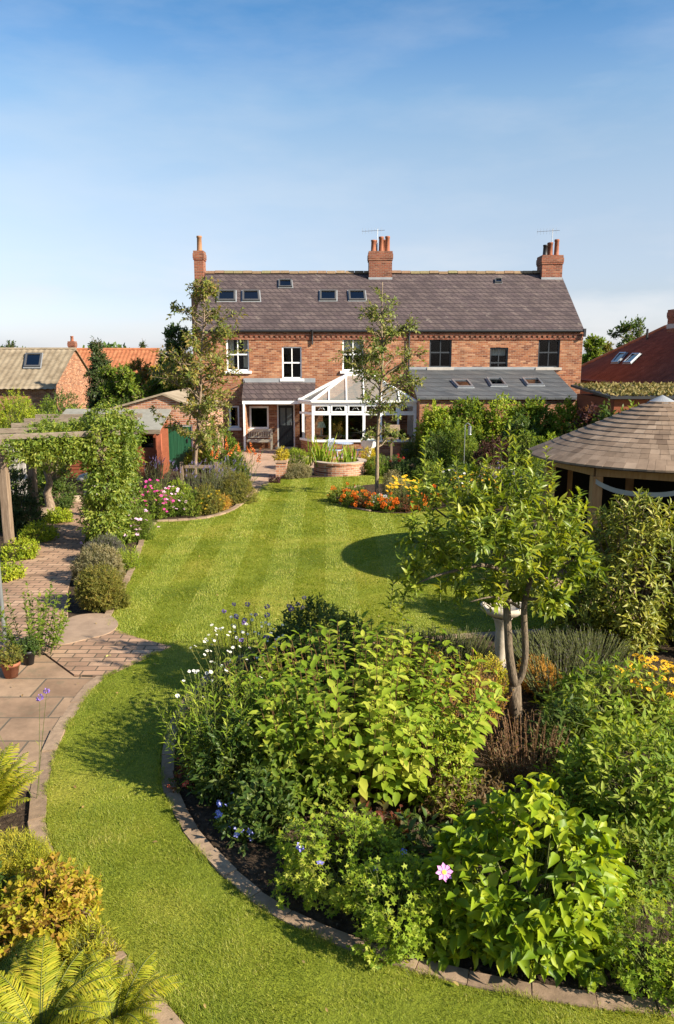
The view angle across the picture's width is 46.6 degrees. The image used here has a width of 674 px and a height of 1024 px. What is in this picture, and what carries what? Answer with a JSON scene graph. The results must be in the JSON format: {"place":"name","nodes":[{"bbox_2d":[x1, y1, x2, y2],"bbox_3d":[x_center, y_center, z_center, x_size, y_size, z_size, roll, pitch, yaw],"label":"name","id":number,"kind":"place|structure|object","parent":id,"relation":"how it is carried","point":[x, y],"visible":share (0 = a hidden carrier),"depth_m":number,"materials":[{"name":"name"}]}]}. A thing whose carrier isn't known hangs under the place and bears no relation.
{"place":"outdoors","nodes":[
{"label":"outdoors","id":0,"kind":"place"},
{"bbox_2d":[0,654,95,791],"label":"stone patio","id":1,"kind":"structure","parent":0,"point":[19,718],"depth_m":9.23,"materials":[{"name":"stone"}]},
{"bbox_2d":[0,642,24,678],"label":"flower pot","id":2,"kind":"object","parent":1,"relation":"on","point":[9,666],"visible":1,"depth_m":9.91,"materials":[{"name":"ceramic"}]},
{"bbox_2d":[16,634,39,665],"bbox_3d":[-4.092,1.824,10.374,0.334,0.401,0.341,0,11,0],"label":"flower pot","id":3,"kind":"object","parent":1,"relation":"on","point":[30,648],"visible":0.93,"depth_m":10.34,"materials":[{"name":"black paint"}]},
{"bbox_2d":[0,495,171,676],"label":"brick path","id":4,"kind":"structure","parent":0,"point":[50,562],"depth_m":12.61,"materials":[{"name":"brick"}]},
{"bbox_2d":[0,580,70,656],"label":"potted plant","id":5,"kind":"object","parent":4,"relation":"on","point":[41,634],"visible":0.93,"depth_m":10.67,"materials":[{"name":"plant"}]},
{"bbox_2d":[186,374,361,438],"bbox_3d":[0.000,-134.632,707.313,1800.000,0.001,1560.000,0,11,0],"label":"ground","id":6,"kind":"structure","parent":0,"point":[354,435],"depth_m":42.55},
{"bbox_2d":[0,347,90,426],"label":"bungalow","id":7,"kind":"object","parent":6,"relation":"on","point":[35,374],"visible":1,"depth_m":45.91,"materials":[{"name":"brick"}]},
{"bbox_2d":[82,336,114,408],"bbox_3d":[-12.176,-6.235,39.622,2.448,5.269,2.648,0,11,0],"label":"conifer","id":8,"kind":"object","parent":6,"relation":"on","point":[98,358],"visible":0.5,"depth_m":39.00,"materials":[{"name":"green plant"}]},
{"bbox_2d":[67,336,160,390],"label":"cottage","id":9,"kind":"structure","parent":6,"relation":"on","point":[121,356],"depth_m":60.15,"materials":[{"name":"tile"}]},
{"bbox_2d":[97,362,147,408],"bbox_3d":[-10.197,-5.071,36.739,2.276,3.962,2.728,-10,15,-42],"label":"broadleaf tree","id":10,"kind":"object","parent":6,"relation":"on","point":[123,384],"visible":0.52,"depth_m":36.08,"materials":[{"name":"green plant"}]},
{"bbox_2d":[142,362,191,401],"bbox_3d":[-8.123,-5.285,38.147,2.632,3.984,2.382,4,12,22],"label":"broadleaf tree","id":11,"kind":"object","parent":6,"relation":"on","point":[155,388],"visible":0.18,"depth_m":37.62,"materials":[{"name":"green plant"}]},
{"bbox_2d":[155,322,193,389],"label":"broadleaf tree","id":12,"kind":"object","parent":6,"relation":"on","point":[170,332],"visible":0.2,"depth_m":40.69,"materials":[{"name":"green plant"}]},
{"bbox_2d":[191,228,397,449],"bbox_3d":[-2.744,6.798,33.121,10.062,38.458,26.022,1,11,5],"label":"brick house","id":13,"kind":"structure","parent":6,"relation":"on","point":[297,329],"depth_m":35.21,"materials":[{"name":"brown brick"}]},
{"bbox_2d":[224,340,251,373],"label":"window","id":14,"kind":"structure","parent":13,"relation":"in","point":[241,360],"depth_m":34.92,"materials":[{"name":"white paint"}]},
{"bbox_2d":[236,406,269,431],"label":"window","id":15,"kind":"structure","parent":13,"relation":"in","point":[262,411],"depth_m":35.67,"materials":[{"name":"white paint"}]},
{"bbox_2d":[277,404,294,446],"bbox_3d":[-2.292,-3.910,35.293,0.793,1.924,0.090,0,11,0],"label":"door","id":16,"kind":"structure","parent":13,"relation":"in","point":[285,412],"depth_m":35.28,"materials":[{"name":"black paint"}]},
{"bbox_2d":[280,347,303,380],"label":"window","id":17,"kind":"structure","parent":13,"relation":"in","point":[291,356],"depth_m":36.75,"materials":[{"name":"white paint"}]},
{"bbox_2d":[392,229,585,449],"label":"brick house","id":18,"kind":"structure","parent":6,"relation":"on","point":[487,336],"depth_m":34.70,"materials":[{"name":"orange brick"}]},
{"bbox_2d":[427,337,453,369],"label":"window","id":19,"kind":"structure","parent":18,"relation":"in","point":[440,350],"depth_m":36.68,"materials":[{"name":"black glass"}]},
{"bbox_2d":[535,337,561,369],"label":"window","id":20,"kind":"structure","parent":18,"relation":"in","point":[548,350],"depth_m":36.68,"materials":[{"name":"black glass"}]},
{"bbox_2d":[582,333,606,363],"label":"broadleaf tree","id":21,"kind":"object","parent":6,"relation":"on","point":[592,344],"visible":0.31,"depth_m":54.52,"materials":[{"name":"green plant"}]},
{"bbox_2d":[607,314,645,349],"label":"broadleaf tree","id":22,"kind":"object","parent":6,"relation":"on","point":[624,328],"visible":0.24,"depth_m":60.08,"materials":[{"name":"green plant"}]},
{"bbox_2d":[224,448,411,492],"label":"house terrace","id":23,"kind":"structure","parent":0,"point":[266,468],"depth_m":30.24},
{"bbox_2d":[298,374,416,455],"bbox_3d":[0.834,-4.194,33.566,4.964,3.367,3.190,0,11,0],"label":"conservatory","id":24,"kind":"object","parent":23,"relation":"on","point":[345,390],"visible":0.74,"depth_m":32.39,"materials":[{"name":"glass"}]},
{"bbox_2d":[0,453,673,1023],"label":"garden soil","id":25,"kind":"structure","parent":0,"point":[252,863],"depth_m":6.93,"materials":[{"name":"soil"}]},
{"bbox_2d":[0,559,27,582],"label":"golden oregano","id":26,"kind":"object","parent":25,"relation":"on","point":[13,571],"visible":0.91,"depth_m":14.35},
{"bbox_2d":[0,388,38,447],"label":"golden conifer","id":27,"kind":"object","parent":25,"relation":"on","point":[20,415],"visible":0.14,"depth_m":26.22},
{"bbox_2d":[0,535,40,561],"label":"golden oregano","id":28,"kind":"object","parent":25,"relation":"on","point":[31,552],"visible":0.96,"depth_m":15.80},
{"bbox_2d":[0,742,43,816],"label":"fern","id":29,"kind":"object","parent":25,"relation":"on","point":[8,793],"visible":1,"depth_m":6.86,"materials":[{"name":"plant"}]},
{"bbox_2d":[0,465,46,532],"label":"shrub","id":30,"kind":"object","parent":25,"relation":"on","point":[21,517],"visible":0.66,"depth_m":18.45,"materials":[{"name":"plant"}]},
{"bbox_2d":[0,825,58,904],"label":"heather","id":31,"kind":"object","parent":25,"relation":"on","point":[31,849],"visible":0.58,"depth_m":5.99,"materials":[{"name":"plant"}]},
{"bbox_2d":[0,921,58,989],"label":"shrub","id":32,"kind":"object","parent":25,"relation":"on","point":[6,965],"visible":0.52,"depth_m":5.05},
{"bbox_2d":[17,518,59,541],"bbox_3d":[-6.669,0.423,17.543,0.896,0.613,1.162,0,11,0],"label":"golden oregano","id":33,"kind":"object","parent":25,"relation":"on","point":[46,537],"visible":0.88,"depth_m":17.36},
{"bbox_2d":[20,410,73,508],"bbox_3d":[-7.378,-1.212,20.070,1.900,2.768,1.360,4,12,21],"label":"tree","id":34,"kind":"object","parent":25,"relation":"on","point":[47,494],"visible":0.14,"depth_m":20.17,"materials":[{"name":"green plant"}]},
{"bbox_2d":[0,849,103,961],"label":"euonymus","id":35,"kind":"object","parent":25,"relation":"on","point":[70,893],"visible":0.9,"depth_m":5.38,"materials":[{"name":"plant"}]},
{"bbox_2d":[26,462,81,506],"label":"shrub","id":36,"kind":"object","parent":25,"relation":"on","point":[61,485],"visible":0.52,"depth_m":21.58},
{"bbox_2d":[0,934,125,1023],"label":"fern","id":37,"kind":"object","parent":25,"relation":"on","point":[46,995],"visible":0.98,"depth_m":4.75,"materials":[{"name":"plant"}]},
{"bbox_2d":[0,413,142,558],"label":"pergola","id":38,"kind":"object","parent":25,"relation":"on","point":[16,430],"visible":0.34,"depth_m":16.17,"materials":[{"name":"brown wood"}]},
{"bbox_2d":[0,400,148,545],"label":"climbing plant","id":39,"kind":"object","parent":25,"relation":"on","point":[121,492],"visible":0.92,"depth_m":16.36,"materials":[{"name":"green plant"}]},
{"bbox_2d":[43,613,117,644],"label":"paving slab","id":40,"kind":"structure","parent":25,"relation":"on","point":[81,627],"depth_m":11.77,"materials":[{"name":"stone"}]},
{"bbox_2d":[48,913,128,977],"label":"fern bush","id":41,"kind":"object","parent":25,"relation":"on","point":[70,949],"visible":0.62,"depth_m":5.30,"materials":[{"name":"plant"}]},
{"bbox_2d":[69,542,125,582],"bbox_3d":[-4.342,0.952,14.142,0.973,0.821,0.993,-9,14,-39],"label":"hebe","id":42,"kind":"object","parent":25,"relation":"on","point":[112,555],"visible":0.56,"depth_m":14.02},
{"bbox_2d":[72,561,131,612],"bbox_3d":[-3.903,1.227,12.742,1.021,0.852,0.858,9,14,39],"label":"hebe","id":43,"kind":"object","parent":25,"relation":"on","point":[96,593],"visible":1,"depth_m":12.51,"materials":[{"name":"plant"}]},
{"bbox_2d":[27,676,183,1023],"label":"lawn kerb","id":44,"kind":"structure","parent":25,"relation":"on","point":[166,1014],"depth_m":7.21,"materials":[{"name":"stone"}]},
{"bbox_2d":[59,409,170,478],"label":"timber shed","id":45,"kind":"structure","parent":25,"relation":"on","point":[157,443],"depth_m":26.85,"materials":[{"name":"wood"}]},
{"bbox_2d":[58,948,183,1023],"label":"fern","id":46,"kind":"object","parent":25,"relation":"on","point":[130,1005],"visible":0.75,"depth_m":4.82,"materials":[{"name":"plant"}]},
{"bbox_2d":[111,544,146,569],"bbox_3d":[-4.047,0.942,15.164,0.706,0.627,0.727,0,11,0],"label":"thyme","id":47,"kind":"object","parent":25,"relation":"on","point":[127,557],"visible":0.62,"depth_m":15.08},
{"bbox_2d":[119,501,159,542],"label":"cosmos","id":48,"kind":"object","parent":25,"relation":"on","point":[142,531],"visible":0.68,"depth_m":17.41,"materials":[{"name":"green plant"}]},
{"bbox_2d":[136,479,174,519],"bbox_3d":[-4.628,-0.291,19.965,0.959,1.127,0.960,0,11,0],"label":"phlox","id":49,"kind":"object","parent":25,"relation":"on","point":[154,510],"visible":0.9,"depth_m":19.81,"materials":[{"name":"green plant"}]},
{"bbox_2d":[137,456,174,489],"bbox_3d":[-5.648,-1.263,24.468,1.332,1.063,1.363,0,11,0],"label":"catmint","id":50,"kind":"object","parent":25,"relation":"on","point":[156,473],"visible":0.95,"depth_m":24.36,"materials":[{"name":"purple plant"}]},
{"bbox_2d":[111,388,224,469],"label":"brick outbuilding","id":51,"kind":"structure","parent":25,"relation":"on","point":[179,446],"depth_m":28.45,"materials":[{"name":"brick"}]},
{"bbox_2d":[168,425,193,468],"bbox_3d":[-5.744,-2.369,28.540,1.028,1.619,0.095,0,11,0],"label":"door","id":52,"kind":"structure","parent":51,"relation":"in","point":[178,445],"depth_m":28.53,"materials":[{"name":"green paint"}]},
{"bbox_2d":[173,488,205,516],"bbox_3d":[-3.831,-0.238,20.417,1.014,0.824,1.086,0,11,0],"label":"aster","id":53,"kind":"object","parent":25,"relation":"on","point":[189,510],"visible":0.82,"depth_m":20.25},
{"bbox_2d":[145,276,251,490],"bbox_3d":[-4.077,-3.522,22.560,3.153,6.327,2.722,8,14,35],"label":"young tree","id":54,"kind":"object","parent":25,"relation":"on","point":[200,415],"visible":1,"depth_m":22.04,"materials":[{"name":"green plant"}]},
{"bbox_2d":[192,483,226,515],"bbox_3d":[-3.354,-0.314,20.506,0.915,0.925,0.842,0,11,0],"label":"golden rod","id":55,"kind":"object","parent":25,"relation":"on","point":[213,508],"visible":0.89,"depth_m":20.35,"materials":[{"name":"green plant"}]},
{"bbox_2d":[151,664,269,796],"bbox_3d":[-1.117,2.009,7.428,1.119,1.202,1.272,4,12,21],"label":"evening primrose","id":56,"kind":"object","parent":25,"relation":"on","point":[188,724],"visible":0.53,"depth_m":7.28,"materials":[{"name":"green plant"}]},
{"bbox_2d":[201,427,243,471],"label":"shrub","id":57,"kind":"object","parent":25,"relation":"on","point":[217,443],"visible":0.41,"depth_m":27.72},
{"bbox_2d":[173,649,273,744],"bbox_3d":[-1.276,1.936,8.116,1.009,1.080,0.924,5,12,26],"label":"aster","id":58,"kind":"object","parent":25,"relation":"on","point":[215,678],"visible":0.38,"depth_m":8.12,"materials":[{"name":"green plant"}]},
{"bbox_2d":[184,700,266,806],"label":"shrub","id":59,"kind":"object","parent":25,"relation":"on","point":[205,783],"visible":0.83,"depth_m":7.04,"materials":[{"name":"plant"}]},
{"bbox_2d":[190,612,285,699],"bbox_3d":[-1.159,1.735,9.379,1.103,0.988,0.955,-10,15,-41],"label":"aster","id":60,"kind":"object","parent":25,"relation":"on","point":[234,649],"visible":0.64,"depth_m":9.33,"materials":[{"name":"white plant"}]},
{"bbox_2d":[218,469,259,504],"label":"perennial","id":61,"kind":"object","parent":25,"relation":"on","point":[238,497],"visible":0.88,"depth_m":21.79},
{"bbox_2d":[217,752,300,857],"bbox_3d":[-0.690,2.452,6.732,0.698,0.815,0.821,-2,11,-11],"label":"shrub","id":62,"kind":"object","parent":25,"relation":"on","point":[240,805],"visible":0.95,"depth_m":6.56,"materials":[{"name":"plant"}]},
{"bbox_2d":[222,596,305,690],"bbox_3d":[-0.913,1.624,9.612,1.062,1.116,1.204,0,11,0],"label":"verbena","id":63,"kind":"object","parent":25,"relation":"on","point":[268,615],"visible":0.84,"depth_m":9.66,"materials":[{"name":"green plant"}]},
{"bbox_2d":[226,674,356,834],"bbox_3d":[-0.444,2.164,7.195,1.117,1.140,1.525,-5,12,-23],"label":"shrub","id":64,"kind":"object","parent":25,"relation":"on","point":[314,791],"visible":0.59,"depth_m":6.87,"materials":[{"name":"plant"}]},
{"bbox_2d":[247,592,368,696],"bbox_3d":[-0.287,1.610,9.941,1.550,1.223,1.340,5,12,24],"label":"daphne shrub","id":65,"kind":"object","parent":25,"relation":"on","point":[321,615],"visible":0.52,"depth_m":9.76,"materials":[{"name":"plant"}]},
{"bbox_2d":[267,803,411,918],"bbox_3d":[0.044,2.612,5.938,1.152,0.723,1.035,0,11,0],"label":"geranium","id":66,"kind":"object","parent":25,"relation":"on","point":[339,895],"visible":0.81,"depth_m":5.84,"materials":[{"name":"green plant"}]},
{"bbox_2d":[313,457,366,476],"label":"raised pond","id":67,"kind":"structure","parent":25,"relation":"on","point":[334,468],"depth_m":27.06,"materials":[{"name":"brick"}]},
{"bbox_2d":[307,432,347,465],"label":"iris","id":68,"kind":"object","parent":67,"relation":"on","point":[319,453],"visible":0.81,"depth_m":27.61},
{"bbox_2d":[219,610,507,809],"bbox_3d":[0.224,1.821,7.846,2.875,1.410,2.922,0,11,0],"label":"dogwood shrub","id":69,"kind":"object","parent":25,"relation":"on","point":[384,693],"visible":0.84,"depth_m":7.22,"materials":[{"name":"plant"}]},
{"bbox_2d":[334,797,415,857],"bbox_3d":[0.314,2.651,6.514,0.718,0.528,0.673,0,11,0],"label":"bergenia","id":70,"kind":"object","parent":25,"relation":"on","point":[396,818],"visible":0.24,"depth_m":6.55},
{"bbox_2d":[345,846,460,974],"bbox_3d":[0.448,2.709,5.395,0.788,0.766,0.814,0,11,0],"label":"geranium","id":71,"kind":"object","parent":25,"relation":"on","point":[378,926],"visible":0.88,"depth_m":5.22,"materials":[{"name":"green plant"}]},
{"bbox_2d":[160,628,673,1016],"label":"bed kerb","id":72,"kind":"structure","parent":25,"relation":"on","point":[223,866],"depth_m":5.47,"materials":[{"name":"stone"}]},
{"bbox_2d":[360,807,478,894],"bbox_3d":[0.665,2.657,6.143,0.818,0.716,0.855,-6,13,-28],"label":"shrub","id":73,"kind":"object","parent":25,"relation":"on","point":[419,847],"visible":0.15,"depth_m":6.20,"materials":[{"name":"plant"}]},
{"bbox_2d":[378,709,483,823],"bbox_3d":[0.851,2.267,7.158,0.970,0.979,0.808,4,12,21],"label":"spirea","id":74,"kind":"object","parent":25,"relation":"on","point":[438,750],"visible":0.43,"depth_m":6.99,"materials":[{"name":"plant"}]},
{"bbox_2d":[413,399,456,457],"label":"hedge shrub","id":75,"kind":"object","parent":25,"relation":"on","point":[430,421],"visible":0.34,"depth_m":29.68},
{"bbox_2d":[417,429,454,477],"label":"shrub","id":76,"kind":"object","parent":25,"relation":"on","point":[431,453],"visible":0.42,"depth_m":26.33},
{"bbox_2d":[404,625,473,671],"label":"lavender","id":77,"kind":"object","parent":25,"relation":"on","point":[457,644],"visible":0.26,"depth_m":10.28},
{"bbox_2d":[430,413,473,465],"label":"hedge shrub","id":78,"kind":"object","parent":25,"relation":"on","point":[447,430],"visible":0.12,"depth_m":27.70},
{"bbox_2d":[427,623,494,670],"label":"lavender","id":79,"kind":"object","parent":25,"relation":"on","point":[465,635],"visible":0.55,"depth_m":10.24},
{"bbox_2d":[439,424,485,480],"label":"shrub","id":80,"kind":"object","parent":25,"relation":"on","point":[453,447],"visible":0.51,"depth_m":25.88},
{"bbox_2d":[420,650,513,738],"bbox_3d":[1.385,1.940,8.434,1.007,0.952,0.999,-5,12,-25],"label":"astilbe","id":81,"kind":"object","parent":25,"relation":"on","point":[475,680],"visible":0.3,"depth_m":8.43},
{"bbox_2d":[443,395,492,448],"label":"hedge shrub","id":82,"kind":"object","parent":25,"relation":"on","point":[467,410],"visible":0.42,"depth_m":29.38,"materials":[{"name":"plant"}]},
{"bbox_2d":[418,764,518,827],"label":"shrub","id":83,"kind":"object","parent":25,"relation":"on","point":[483,799],"visible":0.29,"depth_m":6.84,"materials":[{"name":"plant"}]},
{"bbox_2d":[458,651,521,706],"bbox_3d":[1.810,1.979,9.359,0.760,0.637,0.665,6,13,29],"label":"spirea","id":84,"kind":"object","parent":25,"relation":"on","point":[502,673],"visible":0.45,"depth_m":9.27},
{"bbox_2d":[470,433,511,479],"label":"smoke bush","id":85,"kind":"object","parent":25,"relation":"on","point":[483,452],"visible":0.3,"depth_m":24.92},
{"bbox_2d":[378,425,610,733],"bbox_3d":[1.631,0.769,8.324,2.434,3.391,1.702,0,11,0],"label":"apple tree","id":86,"kind":"object","parent":25,"relation":"on","point":[478,540],"visible":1,"depth_m":8.05,"materials":[{"name":"green plant"}]},
{"bbox_2d":[475,391,525,462],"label":"hedge shrub","id":87,"kind":"object","parent":25,"relation":"on","point":[497,426],"visible":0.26,"depth_m":29.30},
{"bbox_2d":[481,600,520,685],"bbox_3d":[2.066,1.649,9.852,0.550,1.010,0.550,0,11,0],"label":"bird bath","id":88,"kind":"object","parent":25,"relation":"on","point":[499,636],"visible":0.41,"depth_m":9.77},
{"bbox_2d":[492,411,542,471],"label":"hedge shrub","id":89,"kind":"object","parent":25,"relation":"on","point":[514,424],"visible":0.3,"depth_m":27.98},
{"bbox_2d":[401,772,637,992],"bbox_3d":[1.270,2.468,5.367,1.659,1.312,1.215,0,11,0],"label":"hydrangea","id":90,"kind":"object","parent":25,"relation":"on","point":[561,935],"visible":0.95,"depth_m":5.11,"materials":[{"name":"plant"}]},
{"bbox_2d":[506,428,541,483],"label":"shrub","id":91,"kind":"object","parent":25,"relation":"on","point":[524,453],"visible":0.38,"depth_m":24.94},
{"bbox_2d":[475,706,582,788],"bbox_3d":[1.890,2.284,7.668,0.988,0.571,0.946,7,13,30],"label":"astilbe","id":92,"kind":"object","parent":25,"relation":"on","point":[533,758],"visible":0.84,"depth_m":7.65,"materials":[{"name":"plant"}]},
{"bbox_2d":[509,395,555,463],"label":"hedge shrub","id":93,"kind":"object","parent":25,"relation":"on","point":[535,411],"visible":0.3,"depth_m":29.04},
{"bbox_2d":[516,652,562,696],"bbox_3d":[2.479,1.990,9.560,0.636,0.539,0.674,6,13,27],"label":"santolina","id":94,"kind":"object","parent":25,"relation":"on","point":[525,684],"visible":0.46,"depth_m":9.44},
{"bbox_2d":[512,625,567,670],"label":"lavender","id":95,"kind":"object","parent":25,"relation":"on","point":[518,649],"visible":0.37,"depth_m":10.37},
{"bbox_2d":[544,395,578,441],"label":"hedge shrub","id":96,"kind":"object","parent":25,"relation":"on","point":[560,417],"visible":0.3,"depth_m":28.92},
{"bbox_2d":[522,692,602,767],"bbox_3d":[2.301,2.258,8.018,0.851,0.832,0.808,-8,14,-36],"label":"peony","id":97,"kind":"object","parent":25,"relation":"on","point":[549,718],"visible":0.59,"depth_m":7.96,"materials":[{"name":"plant"}]},
{"bbox_2d":[529,625,607,673],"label":"lavender","id":98,"kind":"object","parent":25,"relation":"on","point":[547,638],"visible":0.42,"depth_m":10.16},
{"bbox_2d":[514,637,623,703],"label":"lavender","id":99,"kind":"object","parent":25,"relation":"on","point":[567,669],"visible":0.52,"depth_m":9.36,"materials":[{"name":"plant"}]},
{"bbox_2d":[540,560,616,647],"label":"rhododendron","id":100,"kind":"object","parent":25,"relation":"on","point":[570,619],"visible":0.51,"depth_m":10.85,"materials":[{"name":"green plant"}]},
{"bbox_2d":[550,627,642,677],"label":"lavender","id":101,"kind":"object","parent":25,"relation":"on","point":[613,647],"visible":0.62,"depth_m":10.00,"materials":[{"name":"plant"}]},
{"bbox_2d":[528,395,673,596],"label":"garden pavilion","id":102,"kind":"structure","parent":25,"relation":"on","point":[601,463],"depth_m":13.15,"materials":[{"name":"brown wood"}]},
{"bbox_2d":[529,647,673,750],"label":"peony","id":103,"kind":"object","parent":25,"relation":"on","point":[606,715],"visible":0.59,"depth_m":8.32,"materials":[{"name":"plant"}]},
{"bbox_2d":[533,715,673,864],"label":"choisya shrub","id":104,"kind":"object","parent":25,"relation":"on","point":[593,777],"visible":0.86,"depth_m":6.65,"materials":[{"name":"plant"}]},
{"bbox_2d":[571,381,673,420],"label":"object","id":105,"kind":"structure","parent":25,"relation":"on","point":[618,395],"depth_m":26.52,"materials":[{"name":"plant"}]},
{"bbox_2d":[574,487,673,659],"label":"rhododendron","id":106,"kind":"object","parent":25,"relation":"on","point":[640,615],"visible":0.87,"depth_m":10.75,"materials":[{"name":"green plant"}]},
{"bbox_2d":[597,886,673,1018],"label":"geranium","id":107,"kind":"object","parent":25,"relation":"on","point":[654,971],"visible":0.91,"depth_m":5.03,"materials":[{"name":"green plant"}]},
{"bbox_2d":[600,816,673,914],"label":"choisya shrub","id":108,"kind":"object","parent":25,"relation":"on","point":[661,852],"visible":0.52,"depth_m":5.84,"materials":[{"name":"plant"}]},
{"bbox_2d":[612,653,673,724],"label":"rudbeckia","id":109,"kind":"object","parent":25,"relation":"on","point":[648,660],"visible":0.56,"depth_m":8.90,"materials":[{"name":"yellow plant"}]},
{"bbox_2d":[0,0,673,353],"label":"sky","id":110,"kind":"structure","parent":0,"point":[272,133],"materials":[{"name":"blue"}]},
{"bbox_2d":[39,475,673,1023],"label":"lawn","id":111,"kind":"structure","parent":0,"point":[76,773],"depth_m":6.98,"materials":[{"name":"plant"}]},
{"bbox_2d":[335,483,460,513],"bbox_3d":[1.735,-0.440,22.959,3.846,0.020,4.984,0,11,0],"label":"island bed","id":112,"kind":"object","parent":111,"relation":"on","point":[370,488],"visible":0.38,"depth_m":23.15,"materials":[{"name":"soil"}]},
{"bbox_2d":[328,282,428,493],"bbox_3d":[1.162,-3.363,22.277,2.846,6.122,2.844,0,11,0],"label":"young tree","id":113,"kind":"object","parent":112,"relation":"on","point":[368,358],"visible":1,"depth_m":21.80,"materials":[{"name":"green plant"}]},
{"bbox_2d":[580,309,673,393],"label":"red roof house","id":114,"kind":"structure","parent":0,"point":[648,357],"depth_m":38.15,"materials":[{"name":"tile"}]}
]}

